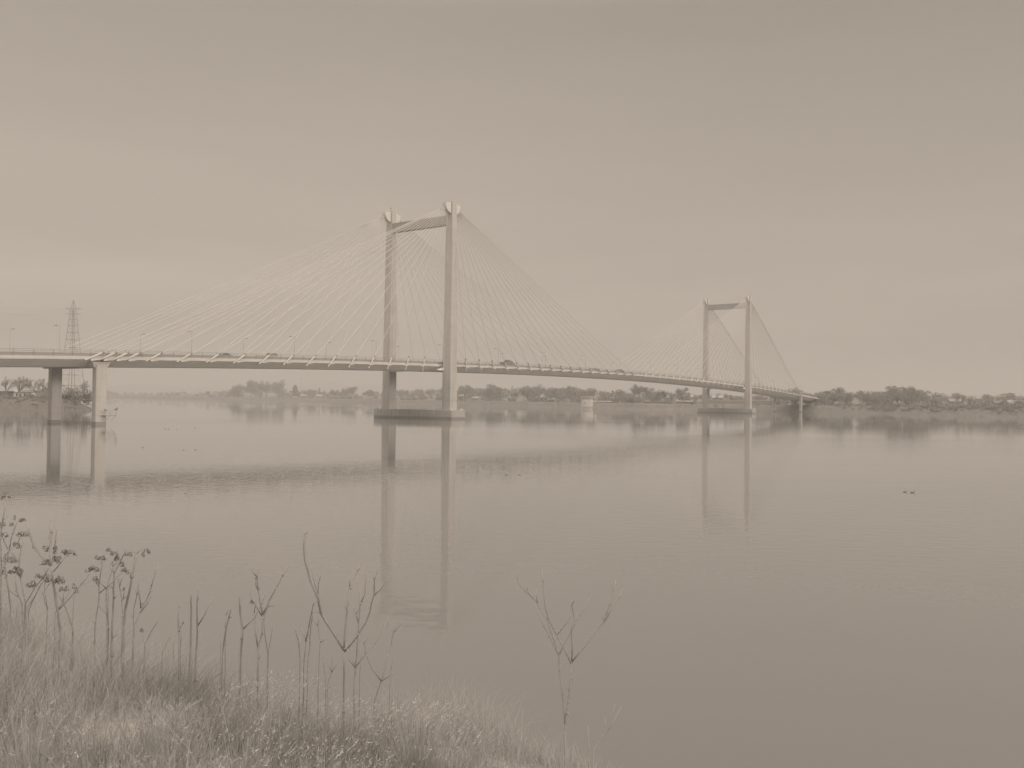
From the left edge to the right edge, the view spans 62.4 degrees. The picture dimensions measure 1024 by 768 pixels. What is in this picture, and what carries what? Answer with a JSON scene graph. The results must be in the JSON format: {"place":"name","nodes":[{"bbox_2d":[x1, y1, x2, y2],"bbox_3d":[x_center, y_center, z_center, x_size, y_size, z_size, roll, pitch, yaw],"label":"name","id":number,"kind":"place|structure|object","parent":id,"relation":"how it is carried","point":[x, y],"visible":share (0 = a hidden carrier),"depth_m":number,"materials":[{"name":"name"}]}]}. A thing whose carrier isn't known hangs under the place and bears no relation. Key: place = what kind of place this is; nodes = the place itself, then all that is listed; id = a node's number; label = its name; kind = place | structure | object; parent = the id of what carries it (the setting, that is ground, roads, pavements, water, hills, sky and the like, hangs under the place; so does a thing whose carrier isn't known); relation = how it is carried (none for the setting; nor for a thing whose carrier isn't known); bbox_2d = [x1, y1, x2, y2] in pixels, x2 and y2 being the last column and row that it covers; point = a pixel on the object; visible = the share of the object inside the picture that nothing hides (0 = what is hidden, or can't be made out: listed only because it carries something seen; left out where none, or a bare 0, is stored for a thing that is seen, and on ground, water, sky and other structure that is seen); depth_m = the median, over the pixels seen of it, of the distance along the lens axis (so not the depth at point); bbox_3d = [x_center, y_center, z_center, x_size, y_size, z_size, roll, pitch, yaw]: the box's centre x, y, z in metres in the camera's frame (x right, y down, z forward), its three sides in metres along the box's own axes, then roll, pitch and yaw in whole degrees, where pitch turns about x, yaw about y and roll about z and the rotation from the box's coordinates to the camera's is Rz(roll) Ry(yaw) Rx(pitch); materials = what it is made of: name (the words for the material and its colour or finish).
{"place":"outdoors","nodes":[
{"label":"outdoors","id":0,"kind":"place"},
{"bbox_2d":[0,397,91,410],"bbox_3d":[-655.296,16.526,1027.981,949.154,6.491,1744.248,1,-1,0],"label":"bank","id":1,"kind":"structure","parent":0,"point":[19,405],"depth_m":365.27,"materials":[{"name":"grey soil"}]},
{"bbox_2d":[0,391,14,396],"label":"flat roof building","id":2,"kind":"structure","parent":1,"relation":"on","point":[7,393],"depth_m":385.64,"materials":[{"name":"beige concrete"}]},
{"bbox_2d":[1,376,15,390],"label":"bare tree","id":3,"kind":"object","parent":1,"relation":"on","point":[5,383],"visible":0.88,"depth_m":386.78,"materials":[{"name":"brown plant"}]},
{"bbox_2d":[9,376,32,396],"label":"bare tree","id":4,"kind":"object","parent":1,"relation":"on","point":[18,382],"visible":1,"depth_m":378.22,"materials":[{"name":"brown plant"}]},
{"bbox_2d":[24,379,41,395],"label":"bare tree","id":5,"kind":"object","parent":1,"relation":"on","point":[38,385],"visible":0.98,"depth_m":383.51,"materials":[{"name":"brown plant"}]},
{"bbox_2d":[34,379,47,394],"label":"bare tree","id":6,"kind":"object","parent":1,"relation":"on","point":[42,385],"visible":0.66,"depth_m":386.67,"materials":[{"name":"brown plant"}]},
{"bbox_2d":[0,396,91,408],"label":"bank brush","id":7,"kind":"object","parent":1,"relation":"on","point":[44,398],"visible":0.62,"depth_m":369.15,"materials":[{"name":"plant"}]},
{"bbox_2d":[62,385,75,392],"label":"bare tree","id":8,"kind":"object","parent":1,"relation":"on","point":[68,388],"visible":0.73,"depth_m":391.88,"materials":[{"name":"brown plant"}]},
{"bbox_2d":[62,390,76,397],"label":"bush","id":9,"kind":"object","parent":1,"relation":"on","point":[68,393],"visible":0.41,"depth_m":378.26,"materials":[{"name":"green plant"}]},
{"bbox_2d":[62,300,83,393],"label":"lattice tower","id":10,"kind":"structure","parent":1,"relation":"on","point":[71,332],"depth_m":520.35,"materials":[{"name":"metal"}]},
{"bbox_2d":[62,390,87,400],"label":"bush","id":11,"kind":"object","parent":1,"relation":"on","point":[67,394],"visible":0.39,"depth_m":376.19,"materials":[{"name":"green plant"}]},
{"bbox_2d":[71,392,91,403],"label":"bush","id":12,"kind":"object","parent":1,"relation":"on","point":[79,397],"visible":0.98,"depth_m":373.86,"materials":[{"name":"green plant"}]},
{"bbox_2d":[74,380,88,391],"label":"bare tree","id":13,"kind":"object","parent":1,"relation":"on","point":[84,387],"visible":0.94,"depth_m":384.21,"materials":[{"name":"brown plant"}]},
{"bbox_2d":[73,388,91,402],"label":"bush","id":14,"kind":"object","parent":1,"relation":"on","point":[89,395],"visible":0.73,"depth_m":377.48,"materials":[{"name":"green plant"}]},
{"bbox_2d":[0,577,636,767],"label":"bank ground","id":15,"kind":"structure","parent":0,"point":[146,713],"depth_m":5.58,"materials":[{"name":"beige plant"}]},
{"bbox_2d":[0,493,28,671],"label":"seed head shrub","id":16,"kind":"object","parent":15,"relation":"on","point":[19,571],"visible":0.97,"depth_m":6.56,"materials":[{"name":"brown plant"}]},
{"bbox_2d":[0,696,99,767],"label":"grass tussock","id":17,"kind":"object","parent":15,"relation":"on","point":[41,764],"depth_m":4.60,"materials":[{"name":"grey plant"}]},
{"bbox_2d":[19,519,90,688],"bbox_3d":[-3.416,1.679,6.311,0.561,1.337,0.270,1,-1,0],"label":"seed head shrub","id":18,"kind":"object","parent":15,"relation":"on","point":[45,578],"visible":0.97,"depth_m":6.33,"materials":[{"name":"brown plant"}]},
{"bbox_2d":[27,751,115,767],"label":"grass tussock","id":19,"kind":"object","parent":15,"relation":"on","point":[72,764],"depth_m":3.96,"materials":[{"name":"grey plant"}]},
{"bbox_2d":[36,697,171,767],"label":"grass tussock","id":20,"kind":"object","parent":15,"relation":"on","point":[98,759],"depth_m":4.76,"materials":[{"name":"grey plant"}]},
{"bbox_2d":[85,548,150,684],"bbox_3d":[-3.048,1.829,6.483,0.487,1.159,0.274,0,-1,31],"label":"seed head shrub","id":21,"kind":"object","parent":15,"relation":"on","point":[96,579],"visible":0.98,"depth_m":6.47,"materials":[{"name":"brown plant"}]},
{"bbox_2d":[123,562,159,685],"bbox_3d":[-2.849,1.892,6.468,0.237,1.041,0.126,1,-1,0],"label":"bare shrub","id":22,"kind":"object","parent":15,"relation":"on","point":[141,610],"visible":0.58,"depth_m":6.46,"materials":[{"name":"brown plant"}]},
{"bbox_2d":[140,621,157,696],"bbox_3d":[-2.681,2.056,6.230,0.190,0.642,0.051,0,-1,32],"label":"bare twig","id":23,"kind":"object","parent":15,"relation":"on","point":[144,647],"visible":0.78,"depth_m":6.25,"materials":[{"name":"brown plant"}]},
{"bbox_2d":[109,752,199,767],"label":"grass tussock","id":24,"kind":"object","parent":15,"relation":"on","point":[154,761],"depth_m":4.16,"materials":[{"name":"grey plant"}]},
{"bbox_2d":[160,636,174,695],"bbox_3d":[-2.558,2.125,6.262,0.120,0.518,0.043,1,-1,0],"label":"bare twig","id":25,"kind":"object","parent":15,"relation":"on","point":[173,659],"visible":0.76,"depth_m":6.27,"materials":[{"name":"brown plant"}]},
{"bbox_2d":[109,694,226,767],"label":"grass tussock","id":26,"kind":"object","parent":15,"relation":"on","point":[177,741],"depth_m":4.96,"materials":[{"name":"brown plant"}]},
{"bbox_2d":[177,606,183,699],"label":"bare sapling","id":27,"kind":"object","parent":15,"relation":"on","point":[179,654],"visible":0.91,"depth_m":6.16,"materials":[{"name":"brown plant"}]},
{"bbox_2d":[186,593,192,697],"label":"bare sapling","id":28,"kind":"object","parent":15,"relation":"on","point":[190,659],"visible":0.81,"depth_m":6.17,"materials":[{"name":"brown plant"}]},
{"bbox_2d":[192,589,213,706],"bbox_3d":[-2.227,1.905,6.011,0.134,0.930,0.198,1,-1,0],"label":"bare sapling","id":29,"kind":"object","parent":15,"relation":"on","point":[197,624],"visible":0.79,"depth_m":6.06,"materials":[{"name":"brown plant"}]},
{"bbox_2d":[219,609,230,713],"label":"bare sapling","id":30,"kind":"object","parent":15,"relation":"on","point":[224,648],"visible":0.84,"depth_m":5.95,"materials":[{"name":"brown plant"}]},
{"bbox_2d":[201,682,276,758],"bbox_3d":[-1.738,2.123,5.340,0.513,0.503,0.483,1,-1,0],"label":"grass tussock","id":31,"kind":"object","parent":15,"relation":"on","point":[238,720],"depth_m":5.34,"materials":[{"name":"brown plant"}]},
{"bbox_2d":[208,743,277,767],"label":"grass tussock","id":32,"kind":"object","parent":15,"relation":"on","point":[268,761],"depth_m":4.12,"materials":[{"name":"grey plant"}]},
{"bbox_2d":[237,594,265,714],"bbox_3d":[-1.844,1.942,5.972,0.188,0.906,0.081,1,-1,-18],"label":"bare sapling","id":33,"kind":"object","parent":15,"relation":"on","point":[240,654],"visible":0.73,"depth_m":5.96,"materials":[{"name":"brown plant"}]},
{"bbox_2d":[213,713,306,767],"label":"grass tussock","id":34,"kind":"object","parent":15,"relation":"on","point":[266,758],"depth_m":4.58,"materials":[{"name":"grey plant"}]},
{"bbox_2d":[249,567,287,722],"bbox_3d":[-1.760,1.839,5.879,0.329,1.140,0.199,0,-1,31],"label":"bare sapling","id":35,"kind":"object","parent":15,"relation":"on","point":[261,613],"visible":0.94,"depth_m":5.88,"materials":[{"name":"brown plant"}]},
{"bbox_2d":[263,605,274,720],"bbox_3d":[-1.679,1.973,5.838,0.112,0.890,0.061,0,-1,29],"label":"bare sapling","id":36,"kind":"object","parent":15,"relation":"on","point":[267,704],"visible":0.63,"depth_m":5.85,"materials":[{"name":"brown plant"}]},
{"bbox_2d":[213,667,336,756],"bbox_3d":[-1.528,2.126,5.443,0.827,0.543,0.788,1,-1,0],"label":"grass tussock","id":37,"kind":"object","parent":15,"relation":"on","point":[270,702],"depth_m":5.46,"materials":[{"name":"brown plant"}]},
{"bbox_2d":[292,600,317,739],"bbox_3d":[-1.373,1.938,5.640,0.167,1.022,0.145,1,-1,0],"label":"bare sapling","id":38,"kind":"object","parent":15,"relation":"on","point":[312,615],"visible":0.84,"depth_m":5.67,"materials":[{"name":"brown plant"}]},
{"bbox_2d":[314,619,324,737],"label":"bare sapling","id":39,"kind":"object","parent":15,"relation":"on","point":[318,670],"visible":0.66,"depth_m":5.66,"materials":[{"name":"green plant"}]},
{"bbox_2d":[323,648,336,731],"bbox_3d":[-1.188,2.080,5.541,0.123,0.728,0.063,0,-1,21],"label":"bare twig","id":40,"kind":"object","parent":15,"relation":"on","point":[327,685],"visible":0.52,"depth_m":5.54,"materials":[{"name":"brown plant"}]},
{"bbox_2d":[265,733,397,767],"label":"grass tussock","id":41,"kind":"object","parent":15,"relation":"on","point":[336,764],"depth_m":4.18,"materials":[{"name":"grey plant"}]},
{"bbox_2d":[289,695,397,766],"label":"grass tussock","id":42,"kind":"object","parent":15,"relation":"on","point":[345,733],"depth_m":5.16,"materials":[{"name":"grey plant"}]},
{"bbox_2d":[303,531,386,735],"bbox_3d":[-1.092,1.730,5.724,0.583,1.502,0.329,0,-1,13],"label":"bare sapling","id":43,"kind":"object","parent":15,"relation":"on","point":[323,616],"visible":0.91,"depth_m":5.74,"materials":[{"name":"brown plant"}]},
{"bbox_2d":[345,571,388,738],"bbox_3d":[-0.974,1.863,5.713,0.305,1.199,0.097,1,-1,-23],"label":"bare sapling","id":44,"kind":"object","parent":15,"relation":"on","point":[358,621],"visible":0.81,"depth_m":5.67,"materials":[{"name":"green plant"}]},
{"bbox_2d":[361,621,402,748],"bbox_3d":[-0.840,1.984,5.438,0.280,0.909,0.142,1,-1,-15],"label":"bare sapling","id":45,"kind":"object","parent":15,"relation":"on","point":[381,679],"visible":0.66,"depth_m":5.47,"materials":[{"name":"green plant"}]},
{"bbox_2d":[360,696,478,767],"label":"grass tussock","id":46,"kind":"object","parent":15,"relation":"on","point":[415,755],"depth_m":4.87,"materials":[{"name":"grey plant"}]},
{"bbox_2d":[411,723,491,767],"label":"grass tussock","id":47,"kind":"object","parent":15,"relation":"on","point":[438,764],"depth_m":4.60,"materials":[{"name":"grey plant"}]},
{"bbox_2d":[482,758,535,767],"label":"grass tussock","id":48,"kind":"object","parent":15,"relation":"on","point":[504,763],"depth_m":4.46,"materials":[{"name":"grey plant"}]},
{"bbox_2d":[517,568,622,767],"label":"bare sapling","id":49,"kind":"object","parent":15,"relation":"on","point":[558,653],"visible":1,"depth_m":4.91,"materials":[{"name":"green plant"}]},
{"bbox_2d":[587,706,616,767],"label":"bare twig","id":50,"kind":"object","parent":15,"relation":"on","point":[600,739],"visible":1,"depth_m":4.87,"materials":[{"name":"plant"}]},
{"bbox_2d":[0,380,814,394],"bbox_3d":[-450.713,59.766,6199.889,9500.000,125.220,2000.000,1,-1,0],"label":"distant hills","id":51,"kind":"structure","parent":0,"point":[327,387],"depth_m":5668.32,"materials":[{"name":"grey"}]},
{"bbox_2d":[0,398,1023,767],"bbox_3d":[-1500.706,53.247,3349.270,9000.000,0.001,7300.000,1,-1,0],"label":"river water","id":52,"kind":"structure","parent":0,"point":[812,588],"depth_m":35.02,"materials":[{"name":"grey liquid"}]},
{"bbox_2d":[0,201,821,424],"bbox_3d":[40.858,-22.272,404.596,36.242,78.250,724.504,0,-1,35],"label":"cable stayed bridge","id":53,"kind":"structure","parent":52,"relation":"in","point":[449,366],"depth_m":290.23,"materials":[{"name":"concrete"}]},
{"bbox_2d":[102,410,116,420],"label":"access platform","id":54,"kind":"structure","parent":53,"relation":"attached to","point":[108,415],"depth_m":192.42,"materials":[{"name":"metal"}]},
{"bbox_2d":[256,353,277,356],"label":"pickup truck","id":55,"kind":"object","parent":53,"relation":"on","point":[263,354],"visible":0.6,"depth_m":232.44,"materials":[{"name":"silver metal"}]},
{"bbox_2d":[500,360,514,364],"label":"work truck","id":56,"kind":"object","parent":53,"relation":"on","point":[508,362],"visible":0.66,"depth_m":326.80,"materials":[{"name":"paint"}]},
{"bbox_2d":[581,397,610,408],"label":"intake tower","id":57,"kind":"structure","parent":52,"relation":"in","point":[586,402],"depth_m":681.75,"materials":[{"name":"concrete"}]},
{"bbox_2d":[0,0,1023,395],"label":"sky","id":58,"kind":"structure","parent":0,"point":[852,169],"materials":[{"name":"beige"}]},
{"bbox_2d":[91,394,1023,406],"bbox_3d":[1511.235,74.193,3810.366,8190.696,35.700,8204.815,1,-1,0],"label":"land","id":59,"kind":"structure","parent":0,"point":[522,398],"depth_m":1543.53,"materials":[{"name":"brown soil"}]},
{"bbox_2d":[228,389,238,397],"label":"round tree","id":60,"kind":"object","parent":59,"relation":"on","point":[233,391],"visible":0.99,"depth_m":1725.77,"materials":[{"name":"green plant"}]},
{"bbox_2d":[233,384,243,393],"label":"bare tree","id":61,"kind":"object","parent":59,"relation":"on","point":[238,388],"visible":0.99,"depth_m":1720.32,"materials":[{"name":"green plant"}]},
{"bbox_2d":[246,380,258,397],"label":"bare tree","id":62,"kind":"object","parent":59,"relation":"on","point":[251,382],"visible":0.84,"depth_m":1691.67,"materials":[{"name":"brown plant"}]},
{"bbox_2d":[256,380,263,397],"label":"bare tree","id":63,"kind":"object","parent":59,"relation":"on","point":[259,384],"visible":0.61,"depth_m":1685.04,"materials":[{"name":"brown plant"}]},
{"bbox_2d":[259,381,270,393],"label":"bare tree","id":64,"kind":"object","parent":59,"relation":"on","point":[262,385],"visible":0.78,"depth_m":1673.01,"materials":[{"name":"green plant"}]},
{"bbox_2d":[269,379,284,393],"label":"bare tree","id":65,"kind":"object","parent":59,"relation":"on","point":[281,383],"visible":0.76,"depth_m":1636.47,"materials":[{"name":"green plant"}]},
{"bbox_2d":[291,385,298,397],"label":"conifer","id":66,"kind":"object","parent":59,"relation":"on","point":[295,389],"visible":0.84,"depth_m":1536.99,"materials":[{"name":"green plant"}]},
{"bbox_2d":[330,389,340,395],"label":"round tree","id":67,"kind":"object","parent":59,"relation":"on","point":[333,392],"visible":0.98,"depth_m":1442.23,"materials":[{"name":"green plant"}]},
{"bbox_2d":[330,397,352,398],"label":"flat roof building","id":68,"kind":"structure","parent":59,"relation":"on","point":[341,398],"depth_m":1295.62,"materials":[{"name":"beige concrete"}]},
{"bbox_2d":[346,386,357,395],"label":"bare tree","id":69,"kind":"object","parent":59,"relation":"on","point":[351,389],"visible":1,"depth_m":1347.41,"materials":[{"name":"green plant"}]},
{"bbox_2d":[400,398,418,399],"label":"flat roof building","id":70,"kind":"structure","parent":59,"relation":"on","point":[408,398],"depth_m":1074.98,"materials":[{"name":"metal"}]},
{"bbox_2d":[458,394,463,400],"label":"house","id":71,"kind":"structure","parent":59,"relation":"on","point":[460,396],"depth_m":990.30,"materials":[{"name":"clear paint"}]},
{"bbox_2d":[458,384,470,395],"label":"bare tree","id":72,"kind":"object","parent":59,"relation":"on","point":[462,387],"visible":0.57,"depth_m":1006.31,"materials":[{"name":"plant"}]},
{"bbox_2d":[487,384,497,398],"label":"bare tree","id":73,"kind":"object","parent":59,"relation":"on","point":[490,385],"visible":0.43,"depth_m":957.00,"materials":[{"name":"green plant"}]},
{"bbox_2d":[538,394,546,401],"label":"house","id":74,"kind":"structure","parent":59,"relation":"on","point":[542,399],"depth_m":876.97,"materials":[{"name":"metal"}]},
{"bbox_2d":[106,384,1023,412],"bbox_3d":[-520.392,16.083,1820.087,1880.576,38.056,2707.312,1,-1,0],"label":"woodland","id":75,"kind":"object","parent":59,"relation":"on","point":[879,400],"visible":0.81,"depth_m":750.53,"materials":[{"name":"grey plant"}]},
{"bbox_2d":[573,388,598,395],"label":"round tree","id":76,"kind":"object","parent":59,"relation":"on","point":[595,391],"visible":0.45,"depth_m":849.18,"materials":[{"name":"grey plant"}]},
{"bbox_2d":[613,389,627,395],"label":"round tree","id":77,"kind":"object","parent":59,"relation":"on","point":[617,392],"visible":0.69,"depth_m":862.02,"materials":[{"name":"grey plant"}]},
{"bbox_2d":[630,384,641,397],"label":"bare tree","id":78,"kind":"object","parent":59,"relation":"on","point":[633,389],"visible":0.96,"depth_m":803.43,"materials":[{"name":"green plant"}]},
{"bbox_2d":[640,387,653,401],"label":"bare tree","id":79,"kind":"object","parent":59,"relation":"on","point":[644,390],"visible":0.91,"depth_m":766.45,"materials":[{"name":"plant"}]},
{"bbox_2d":[644,402,668,403],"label":"flat roof building","id":80,"kind":"structure","parent":59,"relation":"on","point":[658,402],"depth_m":702.97,"materials":[{"name":"grey concrete"}]},
{"bbox_2d":[649,390,668,398],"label":"round tree","id":81,"kind":"object","parent":59,"relation":"on","point":[663,395],"visible":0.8,"depth_m":748.09,"materials":[{"name":"grey plant"}]},
{"bbox_2d":[664,396,675,402],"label":"house","id":82,"kind":"structure","parent":59,"relation":"on","point":[671,399],"depth_m":800.25,"materials":[{"name":"metal"}]},
{"bbox_2d":[674,387,689,398],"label":"bare tree","id":83,"kind":"object","parent":59,"relation":"on","point":[678,391],"visible":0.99,"depth_m":749.98,"materials":[{"name":"plant"}]},
{"bbox_2d":[675,400,693,403],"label":"house","id":84,"kind":"structure","parent":59,"relation":"on","point":[687,401],"depth_m":705.67,"materials":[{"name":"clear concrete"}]},
{"bbox_2d":[711,395,723,399],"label":"house","id":85,"kind":"structure","parent":59,"relation":"on","point":[720,397],"depth_m":769.20,"materials":[{"name":"metal"}]},
{"bbox_2d":[710,400,776,404],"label":"approach bridge","id":86,"kind":"structure","parent":59,"relation":"on","point":[763,402],"depth_m":693.90,"materials":[{"name":"concrete"}]},
{"bbox_2d":[817,390,831,398],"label":"round tree","id":87,"kind":"object","parent":59,"relation":"on","point":[825,391],"visible":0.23,"depth_m":699.38,"materials":[{"name":"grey plant"}]},
{"bbox_2d":[830,387,846,405],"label":"bare tree","id":88,"kind":"object","parent":59,"relation":"on","point":[839,390],"visible":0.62,"depth_m":692.06,"materials":[{"name":"plant"}]},
{"bbox_2d":[854,390,876,404],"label":"round tree","id":89,"kind":"object","parent":59,"relation":"on","point":[860,392],"visible":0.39,"depth_m":664.89,"materials":[{"name":"grey plant"}]},
{"bbox_2d":[882,385,913,402],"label":"round tree","id":90,"kind":"object","parent":59,"relation":"on","point":[893,389],"visible":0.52,"depth_m":620.83,"materials":[{"name":"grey plant"}]},
{"bbox_2d":[902,386,916,400],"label":"bare tree","id":91,"kind":"object","parent":59,"relation":"on","point":[911,390],"visible":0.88,"depth_m":613.35,"materials":[{"name":"plant"}]},
{"bbox_2d":[914,389,931,403],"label":"bare tree","id":92,"kind":"object","parent":59,"relation":"on","point":[918,392],"visible":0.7,"depth_m":603.39,"materials":[{"name":"plant"}]},
{"bbox_2d":[929,392,945,398],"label":"round tree","id":93,"kind":"object","parent":59,"relation":"on","point":[936,395],"visible":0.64,"depth_m":734.05,"materials":[{"name":"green plant"}]},
{"bbox_2d":[935,397,963,404],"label":"flat roof building","id":94,"kind":"structure","parent":59,"relation":"on","point":[962,402],"depth_m":703.43,"materials":[{"name":"metal"}]},
{"bbox_2d":[948,398,961,404],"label":"house","id":95,"kind":"structure","parent":59,"relation":"on","point":[952,400],"depth_m":583.18,"materials":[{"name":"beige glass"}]},
{"bbox_2d":[950,392,965,400],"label":"round tree","id":96,"kind":"object","parent":59,"relation":"on","point":[954,394],"visible":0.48,"depth_m":698.03,"materials":[{"name":"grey plant"}]},
{"bbox_2d":[992,400,1011,405],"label":"house","id":97,"kind":"structure","parent":59,"relation":"on","point":[996,403],"depth_m":548.04,"materials":[{"name":"metal"}]},
{"bbox_2d":[999,393,1018,399],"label":"round tree","id":98,"kind":"object","parent":59,"relation":"on","point":[1012,395],"visible":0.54,"depth_m":612.65,"materials":[{"name":"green plant"}]},
{"bbox_2d":[106,396,1023,417],"bbox_3d":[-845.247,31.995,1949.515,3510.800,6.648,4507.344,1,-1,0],"label":"riprap levee","id":99,"kind":"structure","parent":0,"point":[839,409],"depth_m":693.43,"materials":[{"name":"grey stone"}]},
{"label":"left bank meadow","id":100,"kind":"structure","parent":0,"visible":0},
{"bbox_2d":[13,389,28,396],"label":"house","id":101,"kind":"structure","parent":100,"relation":"on","point":[16,392],"depth_m":397.99,"materials":[{"name":"white paint"}]},
{"bbox_2d":[20,390,35,395],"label":"house","id":102,"kind":"structure","parent":100,"relation":"on","point":[27,392],"depth_m":394.35,"materials":[{"name":"white paint"}]},
{"bbox_2d":[12,386,47,396],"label":"house","id":103,"kind":"structure","parent":100,"relation":"on","point":[40,393],"depth_m":437.86,"materials":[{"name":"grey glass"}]}
]}

